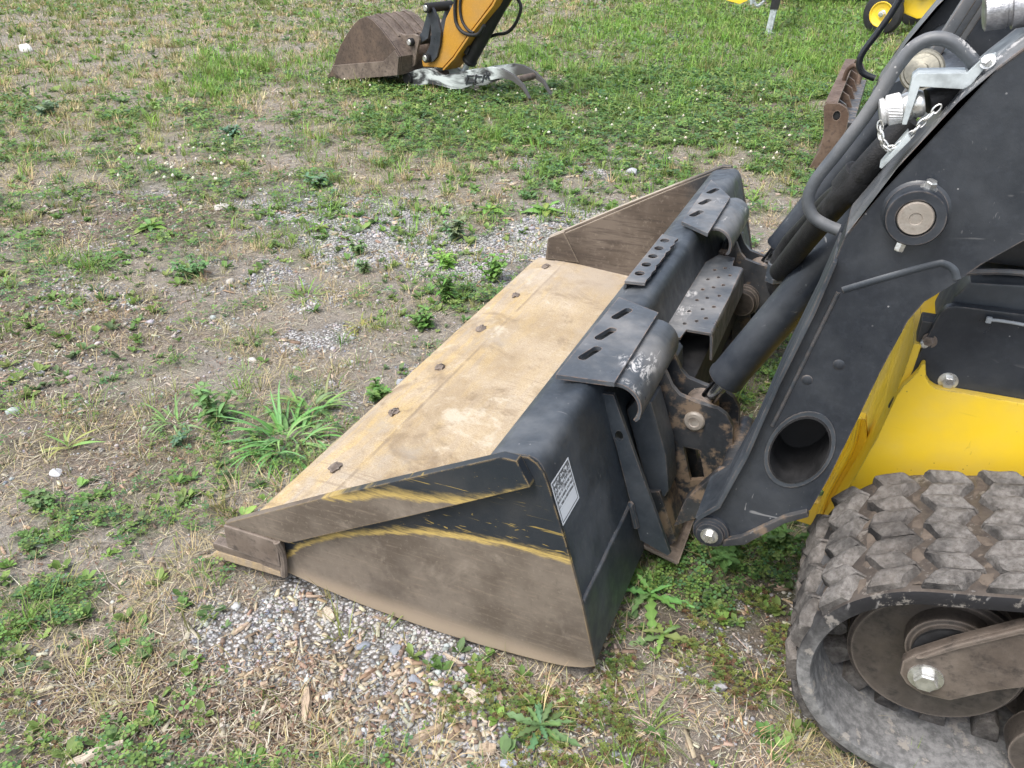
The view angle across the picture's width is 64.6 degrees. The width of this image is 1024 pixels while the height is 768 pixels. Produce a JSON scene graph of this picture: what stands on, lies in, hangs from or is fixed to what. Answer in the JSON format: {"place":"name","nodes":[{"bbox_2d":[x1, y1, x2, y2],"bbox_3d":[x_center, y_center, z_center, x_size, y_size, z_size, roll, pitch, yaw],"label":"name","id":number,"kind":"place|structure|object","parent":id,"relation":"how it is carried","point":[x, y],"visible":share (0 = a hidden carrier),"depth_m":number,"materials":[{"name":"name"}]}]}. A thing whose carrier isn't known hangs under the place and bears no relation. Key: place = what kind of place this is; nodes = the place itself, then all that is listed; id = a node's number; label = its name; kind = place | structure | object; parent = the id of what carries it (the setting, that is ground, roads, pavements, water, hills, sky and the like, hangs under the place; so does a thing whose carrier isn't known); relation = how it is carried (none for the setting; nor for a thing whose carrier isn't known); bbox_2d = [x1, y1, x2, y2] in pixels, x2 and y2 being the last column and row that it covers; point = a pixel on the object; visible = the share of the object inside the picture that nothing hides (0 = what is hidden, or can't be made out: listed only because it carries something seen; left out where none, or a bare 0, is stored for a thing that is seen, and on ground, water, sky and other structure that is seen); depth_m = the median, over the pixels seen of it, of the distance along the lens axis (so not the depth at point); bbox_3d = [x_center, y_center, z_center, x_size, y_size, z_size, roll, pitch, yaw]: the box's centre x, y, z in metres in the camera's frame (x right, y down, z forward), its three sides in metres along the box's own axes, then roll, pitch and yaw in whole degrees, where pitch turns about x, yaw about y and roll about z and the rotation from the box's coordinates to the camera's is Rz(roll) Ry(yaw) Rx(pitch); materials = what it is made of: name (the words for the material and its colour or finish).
{"place":"outdoors","nodes":[
{"label":"outdoors","id":0,"kind":"place"},
{"bbox_2d":[0,0,911,767],"bbox_3d":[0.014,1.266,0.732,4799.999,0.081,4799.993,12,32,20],"label":"ground","id":1,"kind":"structure","parent":0,"point":[318,332],"depth_m":3.14,"materials":[{"name":"soil"}]},
{"bbox_2d":[19,43,32,51],"bbox_3d":[-6.340,-4.361,10.548,0.248,0.130,0.115,21,32,26],"label":"stone","id":2,"kind":"object","parent":1,"relation":"on","point":[25,46],"visible":0.75,"depth_m":10.49,"materials":[{"name":"white stone"}]},
{"bbox_2d":[17,488,55,510],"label":"weed","id":3,"kind":"object","parent":1,"relation":"on","point":[44,497],"visible":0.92,"depth_m":2.29,"materials":[{"name":"green plant"}]},
{"bbox_2d":[31,100,60,115],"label":"weed","id":4,"kind":"object","parent":1,"relation":"on","point":[42,109],"visible":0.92,"depth_m":6.96,"materials":[{"name":"green plant"}]},
{"bbox_2d":[49,468,61,476],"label":"stone","id":5,"kind":"object","parent":1,"relation":"on","point":[57,471],"visible":0.99,"depth_m":2.44,"materials":[{"name":"white stone"}]},
{"bbox_2d":[35,425,103,457],"bbox_3d":[-1.402,0.190,2.557,0.224,0.083,0.144,-14,33,-22],"label":"weed","id":6,"kind":"object","parent":1,"relation":"on","point":[67,443],"visible":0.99,"depth_m":2.56,"materials":[{"name":"green plant"}]},
{"bbox_2d":[66,739,123,767],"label":"wood chip","id":7,"kind":"object","parent":1,"relation":"on","point":[79,759],"visible":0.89,"depth_m":1.61,"materials":[{"name":"beige wood"}]},
{"bbox_2d":[71,251,132,275],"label":"grass clump","id":8,"kind":"object","parent":1,"relation":"on","point":[109,258],"visible":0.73,"depth_m":3.94,"materials":[{"name":"green plant"}]},
{"bbox_2d":[134,217,167,233],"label":"weed","id":9,"kind":"object","parent":1,"relation":"on","point":[150,222],"visible":0.87,"depth_m":4.40,"materials":[{"name":"green plant"}]},
{"bbox_2d":[146,229,173,240],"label":"weed","id":10,"kind":"object","parent":1,"relation":"on","point":[162,230],"visible":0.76,"depth_m":4.25,"materials":[{"name":"green plant"}]},
{"bbox_2d":[142,393,207,439],"bbox_3d":[-1.120,0.136,2.706,0.291,0.133,0.260,12,32,20],"label":"grass clump","id":11,"kind":"object","parent":1,"relation":"on","point":[162,418],"visible":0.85,"depth_m":2.71,"materials":[{"name":"green plant"}]},
{"bbox_2d":[170,423,192,447],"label":"weed","id":12,"kind":"object","parent":1,"relation":"on","point":[176,440],"visible":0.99,"depth_m":2.56,"materials":[{"name":"green plant"}]},
{"bbox_2d":[170,253,208,278],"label":"weed","id":13,"kind":"object","parent":1,"relation":"on","point":[198,267],"visible":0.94,"depth_m":3.77,"materials":[{"name":"green plant"}]},
{"bbox_2d":[190,381,237,427],"bbox_3d":[-0.979,0.061,2.680,0.150,0.142,0.133,-11,31,-17],"label":"weed","id":14,"kind":"object","parent":1,"relation":"on","point":[205,401],"visible":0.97,"depth_m":2.66,"materials":[{"name":"green plant"}]},
{"bbox_2d":[214,203,228,210],"bbox_3d":[-1.680,-1.019,4.697,0.096,0.046,0.056,-8,33,-9],"label":"stone","id":15,"kind":"object","parent":1,"relation":"on","point":[217,207],"visible":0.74,"depth_m":4.68,"materials":[{"name":"white stone"}]},
{"bbox_2d":[219,124,241,137],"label":"weed","id":16,"kind":"object","parent":1,"relation":"on","point":[232,131],"visible":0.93,"depth_m":6.23,"materials":[{"name":"green plant"}]},
{"bbox_2d":[233,622,248,634],"bbox_3d":[-0.638,0.574,1.906,0.012,0.006,0.042,18,38,36],"label":"wood chip","id":17,"kind":"object","parent":1,"relation":"on","point":[240,628],"visible":0.97,"depth_m":1.90,"materials":[{"name":"beige wood"}]},
{"bbox_2d":[239,505,256,515],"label":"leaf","id":18,"kind":"object","parent":1,"relation":"on","point":[249,508],"visible":0.3,"depth_m":2.26,"materials":[{"name":"green plant"}]},
{"bbox_2d":[248,357,256,362],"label":"stone","id":19,"kind":"object","parent":1,"relation":"on","point":[251,358],"visible":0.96,"depth_m":3.07,"materials":[{"name":"white stone"}]},
{"bbox_2d":[259,698,267,717],"bbox_3d":[-0.526,0.686,1.715,0.011,0.006,0.050,5,29,-1],"label":"wood chip","id":20,"kind":"object","parent":1,"relation":"on","point":[263,707],"visible":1,"depth_m":1.71,"materials":[{"name":"beige wood"}]},
{"bbox_2d":[210,381,346,480],"bbox_3d":[-0.735,0.176,2.615,0.498,0.229,0.516,12,32,20],"label":"grass clump","id":21,"kind":"object","parent":1,"relation":"on","point":[269,429],"visible":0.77,"depth_m":2.60,"materials":[{"name":"green plant"}]},
{"bbox_2d":[276,277,330,307],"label":"grass clump","id":22,"kind":"object","parent":1,"relation":"on","point":[295,291],"visible":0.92,"depth_m":3.59,"materials":[{"name":"green plant"}]},
{"bbox_2d":[249,371,357,427],"bbox_3d":[-0.690,0.085,2.779,0.373,0.151,0.312,3,30,7],"label":"grass clump","id":23,"kind":"object","parent":1,"relation":"on","point":[326,398],"visible":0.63,"depth_m":2.77,"materials":[{"name":"green plant"}]},
{"bbox_2d":[301,686,311,723],"bbox_3d":[-0.436,0.679,1.716,0.025,0.011,0.085,-10,36,-5],"label":"wood chip","id":24,"kind":"object","parent":1,"relation":"on","point":[307,697],"visible":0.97,"depth_m":1.72,"materials":[{"name":"beige wood"}]},
{"bbox_2d":[301,170,329,187],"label":"weed","id":25,"kind":"object","parent":1,"relation":"on","point":[321,178],"visible":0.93,"depth_m":5.07,"materials":[{"name":"green plant"}]},
{"bbox_2d":[305,221,329,231],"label":"weed","id":26,"kind":"object","parent":1,"relation":"on","point":[323,226],"visible":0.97,"depth_m":4.35,"materials":[{"name":"green plant"}]},
{"bbox_2d":[321,691,334,699],"bbox_3d":[-0.396,0.672,1.741,0.028,0.017,0.025,-9,31,-14],"label":"stone","id":27,"kind":"object","parent":1,"relation":"on","point":[330,695],"visible":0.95,"depth_m":1.74,"materials":[{"name":"white stone"}]},
{"bbox_2d":[323,606,335,621],"bbox_3d":[-0.439,0.550,1.945,0.025,0.015,0.046,-27,38,-29],"label":"stone","id":28,"kind":"object","parent":1,"relation":"on","point":[329,612],"visible":0.94,"depth_m":1.94,"materials":[{"name":"beige stone"}]},
{"bbox_2d":[347,239,367,255],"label":"weed","id":29,"kind":"object","parent":1,"relation":"on","point":[357,248],"visible":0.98,"depth_m":4.04,"materials":[{"name":"green plant"}]},
{"bbox_2d":[339,311,382,336],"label":"grass clump","id":30,"kind":"object","parent":1,"relation":"on","point":[362,322],"visible":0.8,"depth_m":3.31,"materials":[{"name":"green plant"}]},
{"bbox_2d":[354,641,370,649],"bbox_3d":[-0.344,0.603,1.866,0.038,0.015,0.024,-5,28,4],"label":"stone","id":31,"kind":"object","parent":1,"relation":"on","point":[361,645],"visible":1,"depth_m":1.86,"materials":[{"name":"grey stone"}]},
{"bbox_2d":[354,259,371,273],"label":"weed","id":32,"kind":"object","parent":1,"relation":"on","point":[361,265],"visible":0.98,"depth_m":3.82,"materials":[{"name":"green plant"}]},
{"bbox_2d":[364,377,392,401],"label":"weed","id":33,"kind":"object","parent":1,"relation":"on","point":[377,391],"visible":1,"depth_m":2.79,"materials":[{"name":"green plant"}]},
{"bbox_2d":[386,671,401,677],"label":"wood chip","id":34,"kind":"object","parent":1,"relation":"on","point":[398,673],"visible":1,"depth_m":1.79,"materials":[{"name":"beige wood"}]},
{"bbox_2d":[389,644,400,654],"bbox_3d":[-0.268,0.609,1.857,0.027,0.017,0.028,17,42,37],"label":"stone","id":35,"kind":"object","parent":1,"relation":"on","point":[394,649],"visible":1,"depth_m":1.85,"materials":[{"name":"grey stone"}]},
{"bbox_2d":[0,562,810,767],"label":"creeping weed","id":36,"kind":"object","parent":1,"relation":"on","point":[723,677],"visible":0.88,"depth_m":1.73,"materials":[{"name":"green plant"}]},
{"bbox_2d":[0,109,814,767],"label":"gravel","id":37,"kind":"structure","parent":1,"relation":"on","point":[392,623],"depth_m":2.03,"materials":[{"name":"grey gravel"}]},
{"bbox_2d":[409,674,421,683],"bbox_3d":[-0.210,0.648,1.776,0.031,0.014,0.023,16,31,13],"label":"stone","id":38,"kind":"object","parent":1,"relation":"on","point":[414,678],"visible":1,"depth_m":1.77,"materials":[{"name":"grey stone"}]},
{"bbox_2d":[404,305,435,330],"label":"weed","id":39,"kind":"object","parent":1,"relation":"on","point":[423,321],"visible":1,"depth_m":3.27,"materials":[{"name":"green plant"}]},
{"bbox_2d":[409,724,439,745],"bbox_3d":[-0.178,0.715,1.659,0.070,0.011,0.022,-17,36,-33],"label":"wood chip","id":40,"kind":"object","parent":1,"relation":"on","point":[414,740],"visible":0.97,"depth_m":1.65,"materials":[{"name":"beige wood"}]},
{"bbox_2d":[0,75,864,767],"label":"mulch","id":41,"kind":"object","parent":1,"relation":"on","point":[246,713],"visible":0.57,"depth_m":1.82,"materials":[{"name":"wood"}]},
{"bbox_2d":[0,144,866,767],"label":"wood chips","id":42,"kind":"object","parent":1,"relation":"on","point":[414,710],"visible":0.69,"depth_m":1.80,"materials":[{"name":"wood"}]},
{"bbox_2d":[433,689,440,695],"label":"stone","id":43,"kind":"object","parent":1,"relation":"on","point":[436,692],"visible":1,"depth_m":1.75,"materials":[{"name":"white stone"}]},
{"bbox_2d":[326,0,551,98],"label":"excavator","id":44,"kind":"object","parent":1,"relation":"on","point":[413,48],"visible":1,"depth_m":7.61,"materials":[{"name":"metal"}]},
{"bbox_2d":[429,248,457,269],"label":"weed","id":45,"kind":"object","parent":1,"relation":"on","point":[445,259],"visible":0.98,"depth_m":3.86,"materials":[{"name":"green plant"}]},
{"bbox_2d":[427,264,466,301],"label":"weed","id":46,"kind":"object","parent":1,"relation":"on","point":[443,291],"visible":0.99,"depth_m":3.50,"materials":[{"name":"green plant"}]},
{"bbox_2d":[439,216,465,241],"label":"weed","id":47,"kind":"object","parent":1,"relation":"on","point":[455,231],"visible":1,"depth_m":4.18,"materials":[{"name":"green plant"}]},
{"bbox_2d":[442,652,462,663],"bbox_3d":[-0.133,0.620,1.827,0.058,0.007,0.012,19,39,30],"label":"wood chip","id":48,"kind":"object","parent":1,"relation":"on","point":[449,657],"visible":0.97,"depth_m":1.83,"materials":[{"name":"beige wood"}]},
{"bbox_2d":[0,0,911,767],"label":"seedlings","id":49,"kind":"object","parent":1,"relation":"on","point":[506,742],"visible":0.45,"depth_m":3.50,"materials":[{"name":"green plant"}]},
{"bbox_2d":[0,0,919,767],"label":"clover","id":50,"kind":"object","parent":1,"relation":"on","point":[766,556],"visible":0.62,"depth_m":5.78,"materials":[{"name":"green plant"}]},
{"bbox_2d":[98,71,791,179],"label":"clover blossoms","id":51,"kind":"object","parent":50,"relation":"on","point":[362,113],"visible":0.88,"depth_m":5.94,"materials":[{"name":"plant"}]},
{"bbox_2d":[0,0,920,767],"bbox_3d":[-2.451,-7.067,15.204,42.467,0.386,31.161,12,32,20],"label":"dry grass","id":52,"kind":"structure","parent":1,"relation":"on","point":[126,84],"depth_m":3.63,"materials":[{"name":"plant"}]},
{"bbox_2d":[0,0,921,767],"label":"grass","id":53,"kind":"structure","parent":1,"relation":"on","point":[518,48],"depth_m":7.41,"materials":[{"name":"green plant"}]},
{"bbox_2d":[463,688,484,704],"bbox_3d":[-0.080,0.667,1.734,0.050,0.011,0.030,21,38,28],"label":"wood chip","id":54,"kind":"object","parent":1,"relation":"on","point":[471,692],"visible":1,"depth_m":1.73,"materials":[{"name":"beige wood"}]},
{"bbox_2d":[211,164,759,667],"bbox_3d":[0.178,-0.197,2.658,1.121,0.574,2.280,12,32,20],"label":"loader bucket","id":55,"kind":"object","parent":1,"relation":"on","point":[479,478],"visible":0.84,"depth_m":1.91,"materials":[{"name":"metal"}]},
{"bbox_2d":[471,204,503,213],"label":"weed","id":56,"kind":"object","parent":1,"relation":"on","point":[486,208],"visible":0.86,"depth_m":4.58,"materials":[{"name":"green plant"}]},
{"bbox_2d":[479,740,496,755],"bbox_3d":[-0.049,0.727,1.621,0.034,0.018,0.026,-1,28,7],"label":"wood chip","id":57,"kind":"object","parent":1,"relation":"on","point":[488,747],"visible":1,"depth_m":1.62,"materials":[{"name":"beige wood"}]},
{"bbox_2d":[472,253,509,281],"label":"weed","id":58,"kind":"object","parent":1,"relation":"on","point":[495,265],"visible":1,"depth_m":3.69,"materials":[{"name":"green plant"}]},
{"bbox_2d":[496,687,503,706],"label":"wood chip","id":59,"kind":"object","parent":1,"relation":"on","point":[499,696],"visible":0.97,"depth_m":1.73,"materials":[{"name":"beige wood"}]},
{"bbox_2d":[499,759,517,767],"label":"stone","id":60,"kind":"object","parent":1,"relation":"on","point":[503,764],"visible":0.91,"depth_m":1.59,"materials":[{"name":"grey stone"}]},
{"bbox_2d":[517,46,558,58],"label":"grass clump","id":61,"kind":"object","parent":1,"relation":"on","point":[532,54],"visible":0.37,"depth_m":9.57,"materials":[{"name":"green plant"}]},
{"bbox_2d":[521,201,563,216],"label":"weed","id":62,"kind":"object","parent":1,"relation":"on","point":[544,208],"visible":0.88,"depth_m":4.56,"materials":[{"name":"green plant"}]},
{"bbox_2d":[505,700,581,756],"bbox_3d":[0.052,0.702,1.662,0.147,0.058,0.141,-10,31,-15],"label":"weed","id":63,"kind":"object","parent":1,"relation":"on","point":[537,724],"visible":0.98,"depth_m":1.65,"materials":[{"name":"green plant"}]},
{"bbox_2d":[596,662,605,671],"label":"wood chip","id":64,"kind":"object","parent":1,"relation":"on","point":[601,668],"visible":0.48,"depth_m":1.80,"materials":[{"name":"grey wood"}]},
{"bbox_2d":[595,681,610,691],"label":"wood chip","id":65,"kind":"object","parent":1,"relation":"on","point":[606,683],"visible":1,"depth_m":1.76,"materials":[{"name":"beige wood"}]},
{"bbox_2d":[626,168,636,175],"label":"stone","id":66,"kind":"object","parent":1,"relation":"on","point":[629,171],"visible":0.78,"depth_m":5.21,"materials":[{"name":"white stone"}]},
{"bbox_2d":[606,678,690,767],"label":"grass clump","id":67,"kind":"object","parent":1,"relation":"on","point":[660,724],"visible":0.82,"depth_m":1.67,"materials":[{"name":"green plant"}]},
{"bbox_2d":[646,684,661,698],"bbox_3d":[0.307,0.662,1.746,0.046,0.007,0.015,-20,36,-35],"label":"wood chip","id":68,"kind":"object","parent":1,"relation":"on","point":[655,690],"visible":0.98,"depth_m":1.74,"materials":[{"name":"beige wood"}]},
{"bbox_2d":[626,568,694,635],"bbox_3d":[0.347,0.522,1.992,0.193,0.084,0.189,-20,35,-30],"label":"weed","id":69,"kind":"object","parent":1,"relation":"on","point":[651,614],"visible":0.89,"depth_m":1.96,"materials":[{"name":"green plant"}]},
{"bbox_2d":[629,620,700,652],"bbox_3d":[0.340,0.587,1.880,0.175,0.057,0.114,-8,31,-12],"label":"weed","id":70,"kind":"object","parent":1,"relation":"on","point":[673,636],"visible":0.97,"depth_m":1.87,"materials":[{"name":"green plant"}]},
{"bbox_2d":[706,679,727,691],"bbox_3d":[0.443,0.653,1.758,0.047,0.019,0.030,-4,30,-6],"label":"stone","id":71,"kind":"object","parent":1,"relation":"on","point":[723,686],"visible":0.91,"depth_m":1.75,"materials":[{"name":"grey stone"}]},
{"bbox_2d":[710,544,746,573],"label":"weed","id":72,"kind":"object","parent":1,"relation":"on","point":[725,555],"visible":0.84,"depth_m":2.06,"materials":[{"name":"green plant"}]},
{"bbox_2d":[727,0,780,33],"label":"trailer","id":73,"kind":"object","parent":1,"relation":"on","point":[774,6],"visible":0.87,"depth_m":11.34,"materials":[{"name":"metal"}]},
{"bbox_2d":[761,523,808,551],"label":"weed","id":74,"kind":"object","parent":1,"relation":"on","point":[775,537],"visible":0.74,"depth_m":2.11,"materials":[{"name":"green plant"}]},
{"bbox_2d":[627,0,1023,767],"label":"compact track loader","id":75,"kind":"object","parent":1,"relation":"on","point":[885,274],"visible":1,"depth_m":1.52,"materials":[{"name":"grey paint"}]},
{"bbox_2d":[809,59,865,168],"bbox_3d":[2.414,-2.064,5.881,0.219,0.545,1.940,12,32,20],"label":"bucket attachment","id":76,"kind":"object","parent":1,"relation":"on","point":[843,102],"visible":0.94,"depth_m":5.26,"materials":[{"name":"metal"}]},
{"bbox_2d":[863,0,935,34],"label":"towed cart","id":77,"kind":"object","parent":1,"relation":"on","point":[875,12],"visible":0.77,"depth_m":10.91,"materials":[{"name":"yellow metal"}]}
]}

